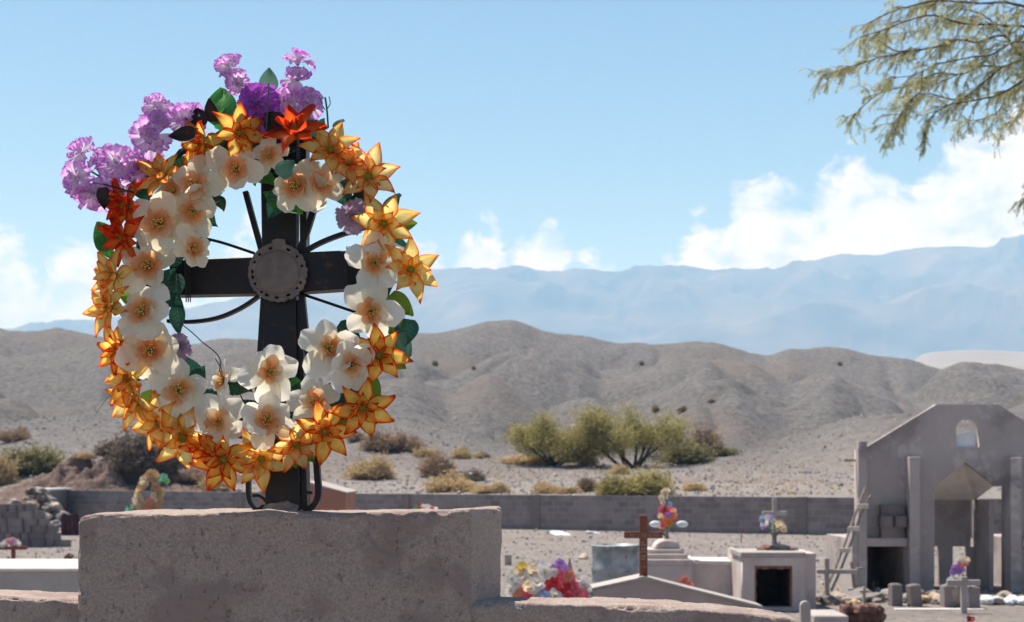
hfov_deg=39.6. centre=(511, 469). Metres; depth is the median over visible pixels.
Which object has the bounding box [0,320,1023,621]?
ground
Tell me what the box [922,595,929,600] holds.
rubble stone
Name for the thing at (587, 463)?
dry bush
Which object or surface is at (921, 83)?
algarrobo tree
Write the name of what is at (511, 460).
dry bush
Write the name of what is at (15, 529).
loose block
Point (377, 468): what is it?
dry bush
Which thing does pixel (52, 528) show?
loose block
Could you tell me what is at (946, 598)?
block post
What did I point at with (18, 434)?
dry bush
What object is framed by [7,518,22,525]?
loose block
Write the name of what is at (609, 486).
dry bush
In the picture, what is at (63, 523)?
maroon plank
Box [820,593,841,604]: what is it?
rubble stone
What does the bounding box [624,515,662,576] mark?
wooden cross
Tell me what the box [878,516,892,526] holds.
loose block
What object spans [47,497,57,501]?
heap stone
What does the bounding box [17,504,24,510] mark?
loose block
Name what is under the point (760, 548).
rubble stone
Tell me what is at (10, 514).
loose block
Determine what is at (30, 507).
loose block
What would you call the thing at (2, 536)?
loose block
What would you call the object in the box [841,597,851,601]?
rubble stone
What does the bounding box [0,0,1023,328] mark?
sky
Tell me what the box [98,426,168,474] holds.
dry bush
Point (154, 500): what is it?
memorial wreath
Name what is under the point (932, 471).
unfinished chapel
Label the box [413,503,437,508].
flower spray
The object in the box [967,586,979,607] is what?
block post
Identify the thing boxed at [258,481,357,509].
terracotta tomb
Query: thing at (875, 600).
rubble stone
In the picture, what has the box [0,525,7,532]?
loose block
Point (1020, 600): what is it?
plastic sack
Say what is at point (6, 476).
dry bush
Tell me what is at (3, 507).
loose block
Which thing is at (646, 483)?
dry bush
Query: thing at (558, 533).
ground stone
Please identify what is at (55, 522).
heap stone
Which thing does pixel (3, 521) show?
loose block
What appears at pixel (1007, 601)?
plastic sack
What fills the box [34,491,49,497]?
heap stone
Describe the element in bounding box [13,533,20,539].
loose block
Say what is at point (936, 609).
cement strip
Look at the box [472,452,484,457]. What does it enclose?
dry bush
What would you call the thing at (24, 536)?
loose block
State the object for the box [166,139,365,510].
iron cross
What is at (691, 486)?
dry bush
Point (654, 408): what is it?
dry bush
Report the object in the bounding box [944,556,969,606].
flower bunch
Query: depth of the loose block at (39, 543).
38.31 m
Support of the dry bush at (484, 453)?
on the ground at (520, 366)
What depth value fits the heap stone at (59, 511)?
51.39 m
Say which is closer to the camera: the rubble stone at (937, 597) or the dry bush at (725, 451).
the rubble stone at (937, 597)
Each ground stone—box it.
[64,553,73,558]
[550,531,570,534]
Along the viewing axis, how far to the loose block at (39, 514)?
38.30 m
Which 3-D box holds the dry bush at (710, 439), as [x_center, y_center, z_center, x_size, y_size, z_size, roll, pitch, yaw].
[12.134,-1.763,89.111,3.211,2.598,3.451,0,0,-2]
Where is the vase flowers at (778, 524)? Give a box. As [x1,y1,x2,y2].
[759,514,786,543]
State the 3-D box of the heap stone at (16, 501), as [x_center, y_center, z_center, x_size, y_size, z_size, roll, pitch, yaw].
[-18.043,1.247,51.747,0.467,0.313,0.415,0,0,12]
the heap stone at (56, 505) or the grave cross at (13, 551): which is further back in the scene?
the heap stone at (56, 505)
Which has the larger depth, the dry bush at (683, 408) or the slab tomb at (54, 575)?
the dry bush at (683, 408)
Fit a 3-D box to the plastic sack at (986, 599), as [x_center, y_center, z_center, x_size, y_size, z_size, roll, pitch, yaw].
[7.348,2.023,22.004,0.234,0.154,0.341,0,0,0]
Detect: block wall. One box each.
[32,488,410,517]
[410,494,1000,537]
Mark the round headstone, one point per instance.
(804, 611)
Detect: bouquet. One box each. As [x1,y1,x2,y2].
[505,558,592,597]
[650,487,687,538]
[678,575,693,585]
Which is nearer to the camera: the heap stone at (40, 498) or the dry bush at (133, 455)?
the heap stone at (40, 498)
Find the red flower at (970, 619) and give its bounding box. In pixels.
[967,615,974,621]
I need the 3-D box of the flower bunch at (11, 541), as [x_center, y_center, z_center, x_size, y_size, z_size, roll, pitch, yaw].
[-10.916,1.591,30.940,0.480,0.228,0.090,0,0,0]
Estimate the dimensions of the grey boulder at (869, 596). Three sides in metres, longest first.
0.584 x 0.335 x 0.126 m
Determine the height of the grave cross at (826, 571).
0.783 m
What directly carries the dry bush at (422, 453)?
on the ground at (520, 366)
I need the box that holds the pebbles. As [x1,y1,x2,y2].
[2,498,1023,603]
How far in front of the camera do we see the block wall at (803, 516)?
47.57 m
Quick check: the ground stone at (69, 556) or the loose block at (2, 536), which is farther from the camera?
the loose block at (2, 536)
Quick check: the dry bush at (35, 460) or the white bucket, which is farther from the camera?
the dry bush at (35, 460)
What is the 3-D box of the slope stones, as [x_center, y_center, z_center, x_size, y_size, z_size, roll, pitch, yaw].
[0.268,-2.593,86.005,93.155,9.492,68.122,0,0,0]
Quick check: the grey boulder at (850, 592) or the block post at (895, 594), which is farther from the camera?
the grey boulder at (850, 592)
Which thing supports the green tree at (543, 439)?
on the ground at (520, 366)
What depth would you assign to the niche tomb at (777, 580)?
21.16 m
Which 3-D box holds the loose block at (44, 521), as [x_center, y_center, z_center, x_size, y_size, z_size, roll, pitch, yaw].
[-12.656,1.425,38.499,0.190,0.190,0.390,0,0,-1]
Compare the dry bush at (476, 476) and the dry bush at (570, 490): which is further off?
the dry bush at (476, 476)
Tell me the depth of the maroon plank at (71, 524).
45.00 m
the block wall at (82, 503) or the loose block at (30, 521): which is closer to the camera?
the loose block at (30, 521)
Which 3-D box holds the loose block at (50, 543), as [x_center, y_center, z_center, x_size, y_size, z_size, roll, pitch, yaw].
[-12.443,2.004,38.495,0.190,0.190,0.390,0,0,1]
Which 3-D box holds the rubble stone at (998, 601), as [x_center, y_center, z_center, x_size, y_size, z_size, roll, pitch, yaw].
[7.527,2.050,21.992,0.210,0.140,0.314,17,-7,35]
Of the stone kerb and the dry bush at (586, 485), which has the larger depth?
the dry bush at (586, 485)
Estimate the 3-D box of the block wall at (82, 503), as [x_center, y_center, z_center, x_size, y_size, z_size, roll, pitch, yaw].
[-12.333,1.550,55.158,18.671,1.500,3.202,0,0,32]
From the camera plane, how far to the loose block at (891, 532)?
24.50 m
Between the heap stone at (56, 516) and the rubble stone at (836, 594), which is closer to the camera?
the rubble stone at (836, 594)
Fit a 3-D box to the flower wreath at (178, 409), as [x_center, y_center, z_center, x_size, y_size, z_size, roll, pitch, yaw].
[-0.421,-0.322,2.313,0.610,0.720,0.216,0,0,0]
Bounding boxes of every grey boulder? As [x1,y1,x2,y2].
[841,586,871,601]
[851,593,885,601]
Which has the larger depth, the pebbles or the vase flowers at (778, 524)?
the pebbles
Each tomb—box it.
[0,506,800,621]
[0,559,78,591]
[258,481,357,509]
[648,538,731,595]
[728,548,815,610]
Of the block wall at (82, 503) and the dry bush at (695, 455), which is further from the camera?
the dry bush at (695, 455)
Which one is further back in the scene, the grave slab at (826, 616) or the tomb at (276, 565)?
the grave slab at (826, 616)
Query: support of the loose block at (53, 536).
on the loose block at (50, 543)
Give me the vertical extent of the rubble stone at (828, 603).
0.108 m
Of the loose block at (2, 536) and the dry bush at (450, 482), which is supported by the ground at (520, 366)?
the dry bush at (450, 482)
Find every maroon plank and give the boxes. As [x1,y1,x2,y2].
[62,513,65,534]
[66,515,69,534]
[70,514,73,534]
[74,514,78,534]
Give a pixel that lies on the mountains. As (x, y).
(913, 304)
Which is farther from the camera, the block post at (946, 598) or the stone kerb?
the block post at (946, 598)
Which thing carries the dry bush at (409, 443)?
on the ground at (520, 366)
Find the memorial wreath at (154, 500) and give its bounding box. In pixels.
[125,468,169,510]
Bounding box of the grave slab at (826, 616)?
[811,610,847,621]
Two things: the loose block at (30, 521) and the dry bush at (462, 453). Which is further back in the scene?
the dry bush at (462, 453)
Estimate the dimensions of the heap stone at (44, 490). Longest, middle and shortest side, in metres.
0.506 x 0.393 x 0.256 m
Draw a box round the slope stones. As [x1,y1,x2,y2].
[0,382,1022,518]
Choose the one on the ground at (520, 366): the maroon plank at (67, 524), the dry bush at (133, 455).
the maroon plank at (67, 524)
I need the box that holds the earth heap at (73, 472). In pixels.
[0,435,241,503]
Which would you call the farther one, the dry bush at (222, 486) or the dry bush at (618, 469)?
the dry bush at (618, 469)
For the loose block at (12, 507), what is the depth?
38.30 m
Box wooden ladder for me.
[823,487,871,593]
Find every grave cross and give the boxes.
[0,546,26,558]
[762,498,786,531]
[816,558,857,594]
[845,561,862,587]
[859,587,868,603]
[946,576,980,612]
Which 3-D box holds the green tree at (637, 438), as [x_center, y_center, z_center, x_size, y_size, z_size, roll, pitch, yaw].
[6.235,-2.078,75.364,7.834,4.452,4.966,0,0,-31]
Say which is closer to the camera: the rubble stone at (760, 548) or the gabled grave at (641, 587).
the gabled grave at (641, 587)
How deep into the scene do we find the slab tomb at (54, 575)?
12.00 m
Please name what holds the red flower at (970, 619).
on the ground at (520, 366)
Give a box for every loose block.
[0,504,7,510]
[0,518,6,524]
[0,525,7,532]
[0,533,4,539]
[3,511,17,517]
[5,533,12,538]
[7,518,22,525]
[8,504,16,510]
[8,525,24,532]
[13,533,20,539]
[16,540,30,546]
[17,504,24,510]
[18,511,33,517]
[21,533,28,539]
[23,518,38,524]
[24,525,32,532]
[25,504,36,510]
[29,533,44,539]
[31,540,45,546]
[32,525,47,532]
[34,511,45,517]
[39,518,49,525]
[45,532,60,539]
[46,540,54,546]
[47,525,58,532]
[55,540,70,546]
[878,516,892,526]
[879,505,904,515]
[879,527,904,537]
[893,516,906,526]
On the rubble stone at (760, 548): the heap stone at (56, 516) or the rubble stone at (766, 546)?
the rubble stone at (766, 546)
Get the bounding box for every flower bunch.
[0,537,20,546]
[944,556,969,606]
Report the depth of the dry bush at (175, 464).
64.52 m
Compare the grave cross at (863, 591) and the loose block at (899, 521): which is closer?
the grave cross at (863, 591)
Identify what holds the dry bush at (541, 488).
on the ground at (520, 366)
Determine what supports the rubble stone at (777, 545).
on the niche tomb at (777, 580)
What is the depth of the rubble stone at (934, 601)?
21.87 m
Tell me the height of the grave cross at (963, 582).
0.671 m
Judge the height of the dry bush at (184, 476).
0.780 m
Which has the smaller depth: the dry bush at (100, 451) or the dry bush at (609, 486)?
the dry bush at (609, 486)
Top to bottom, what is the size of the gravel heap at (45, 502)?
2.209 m
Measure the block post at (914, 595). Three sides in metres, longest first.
0.352 x 0.180 x 0.175 m
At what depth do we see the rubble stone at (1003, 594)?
22.52 m
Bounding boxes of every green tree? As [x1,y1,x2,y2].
[498,407,610,465]
[556,389,700,468]
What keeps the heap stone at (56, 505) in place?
on the gravel heap at (45, 502)
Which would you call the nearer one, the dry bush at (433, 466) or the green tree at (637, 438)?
the dry bush at (433, 466)
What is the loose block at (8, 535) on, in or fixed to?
on the loose block
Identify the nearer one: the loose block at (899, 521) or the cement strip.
the cement strip
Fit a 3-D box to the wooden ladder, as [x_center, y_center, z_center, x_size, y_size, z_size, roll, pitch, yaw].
[5.641,1.223,23.851,1.115,1.837,0.146,0,0,-33]
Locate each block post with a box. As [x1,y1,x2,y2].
[888,583,902,605]
[906,584,922,606]
[940,585,955,606]
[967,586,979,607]
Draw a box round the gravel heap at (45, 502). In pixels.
[20,496,64,521]
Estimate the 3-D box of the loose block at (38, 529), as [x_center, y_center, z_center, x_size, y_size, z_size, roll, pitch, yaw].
[-12.739,1.618,38.412,0.390,0.190,0.190,0,0,0]
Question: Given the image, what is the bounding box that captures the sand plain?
[914,350,1023,369]
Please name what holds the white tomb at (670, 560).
on the ground at (520, 366)
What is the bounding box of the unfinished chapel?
[826,404,1023,591]
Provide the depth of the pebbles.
37.70 m
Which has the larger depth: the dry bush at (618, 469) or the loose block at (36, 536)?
the dry bush at (618, 469)
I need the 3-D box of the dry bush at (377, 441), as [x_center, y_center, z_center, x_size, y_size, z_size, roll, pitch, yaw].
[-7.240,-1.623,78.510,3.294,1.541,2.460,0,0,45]
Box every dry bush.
[0,423,31,441]
[0,452,20,484]
[1,440,68,473]
[70,451,97,459]
[87,436,135,457]
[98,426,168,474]
[146,444,186,471]
[169,467,206,480]
[194,473,231,491]
[338,450,401,479]
[344,430,366,441]
[356,426,400,451]
[392,427,427,451]
[410,446,445,457]
[414,449,459,477]
[417,467,487,492]
[449,443,472,458]
[458,467,487,480]
[466,478,515,493]
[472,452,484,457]
[478,451,491,457]
[497,452,542,463]
[521,453,558,463]
[531,477,561,493]
[553,485,584,493]
[575,454,600,465]
[575,474,597,491]
[589,472,636,495]
[607,463,632,474]
[619,463,681,495]
[651,404,659,410]
[657,437,720,463]
[676,406,686,410]
[680,481,707,490]
[681,420,728,456]
[708,445,746,455]
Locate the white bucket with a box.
[504,554,511,564]
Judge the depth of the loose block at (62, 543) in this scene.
38.31 m
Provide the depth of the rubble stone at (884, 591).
22.88 m
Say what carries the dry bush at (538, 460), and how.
on the ground at (520, 366)
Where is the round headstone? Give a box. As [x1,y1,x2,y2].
[799,601,810,621]
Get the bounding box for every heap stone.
[10,499,20,503]
[28,487,37,494]
[34,486,47,493]
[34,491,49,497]
[36,495,44,500]
[46,504,57,511]
[46,513,52,519]
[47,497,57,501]
[50,502,59,508]
[50,520,60,525]
[51,510,69,514]
[52,513,61,520]
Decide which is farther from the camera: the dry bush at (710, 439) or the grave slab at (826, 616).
the dry bush at (710, 439)
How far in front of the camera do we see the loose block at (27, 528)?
38.32 m
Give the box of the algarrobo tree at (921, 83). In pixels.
[798,0,1023,224]
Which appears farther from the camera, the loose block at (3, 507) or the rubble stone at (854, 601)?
the loose block at (3, 507)
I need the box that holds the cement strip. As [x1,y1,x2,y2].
[893,608,985,609]
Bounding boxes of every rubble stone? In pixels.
[756,546,767,549]
[762,544,770,548]
[769,543,782,548]
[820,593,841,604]
[822,601,833,605]
[830,591,841,597]
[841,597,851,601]
[850,599,860,603]
[870,597,881,602]
[880,588,887,595]
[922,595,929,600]
[930,598,939,604]
[933,595,939,604]
[994,597,1004,604]
[995,591,1012,597]
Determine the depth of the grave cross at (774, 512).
21.87 m
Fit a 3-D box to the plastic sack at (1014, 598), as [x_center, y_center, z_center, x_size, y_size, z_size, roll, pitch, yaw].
[7.786,2.026,22.121,0.198,0.149,0.333,0,0,0]
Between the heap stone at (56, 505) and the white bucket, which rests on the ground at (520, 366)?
the white bucket
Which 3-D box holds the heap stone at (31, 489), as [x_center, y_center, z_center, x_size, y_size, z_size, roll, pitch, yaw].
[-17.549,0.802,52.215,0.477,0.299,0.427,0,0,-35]
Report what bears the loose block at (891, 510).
on the loose block at (899, 521)
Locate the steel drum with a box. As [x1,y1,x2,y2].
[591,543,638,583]
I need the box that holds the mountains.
[5,234,1023,359]
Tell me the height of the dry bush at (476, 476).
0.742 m
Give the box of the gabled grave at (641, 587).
[590,574,762,608]
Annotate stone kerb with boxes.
[839,602,886,621]
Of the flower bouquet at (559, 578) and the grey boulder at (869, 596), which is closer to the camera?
the flower bouquet at (559, 578)
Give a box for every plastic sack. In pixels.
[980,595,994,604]
[1004,598,1014,604]
[1006,595,1017,604]
[1016,596,1023,604]
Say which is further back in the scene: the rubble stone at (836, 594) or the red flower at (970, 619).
the rubble stone at (836, 594)
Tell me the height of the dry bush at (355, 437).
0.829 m
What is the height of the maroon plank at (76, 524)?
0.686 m
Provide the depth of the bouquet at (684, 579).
15.99 m
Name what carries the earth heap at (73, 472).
on the ground at (520, 366)
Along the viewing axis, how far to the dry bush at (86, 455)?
65.72 m
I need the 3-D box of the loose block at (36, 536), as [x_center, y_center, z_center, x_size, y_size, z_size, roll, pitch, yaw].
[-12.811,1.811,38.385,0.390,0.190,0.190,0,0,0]
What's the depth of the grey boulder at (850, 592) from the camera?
22.77 m
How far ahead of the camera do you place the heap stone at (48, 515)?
50.93 m
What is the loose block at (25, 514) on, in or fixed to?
on the loose block at (30, 521)
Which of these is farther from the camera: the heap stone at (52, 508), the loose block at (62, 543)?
the heap stone at (52, 508)
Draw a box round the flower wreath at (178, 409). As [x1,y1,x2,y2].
[60,47,438,492]
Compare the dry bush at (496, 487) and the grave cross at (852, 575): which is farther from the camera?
the dry bush at (496, 487)
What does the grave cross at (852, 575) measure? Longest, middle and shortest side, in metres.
0.661 x 0.352 x 0.066 m
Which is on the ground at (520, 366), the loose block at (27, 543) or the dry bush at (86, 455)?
the loose block at (27, 543)
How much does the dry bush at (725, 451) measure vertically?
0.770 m

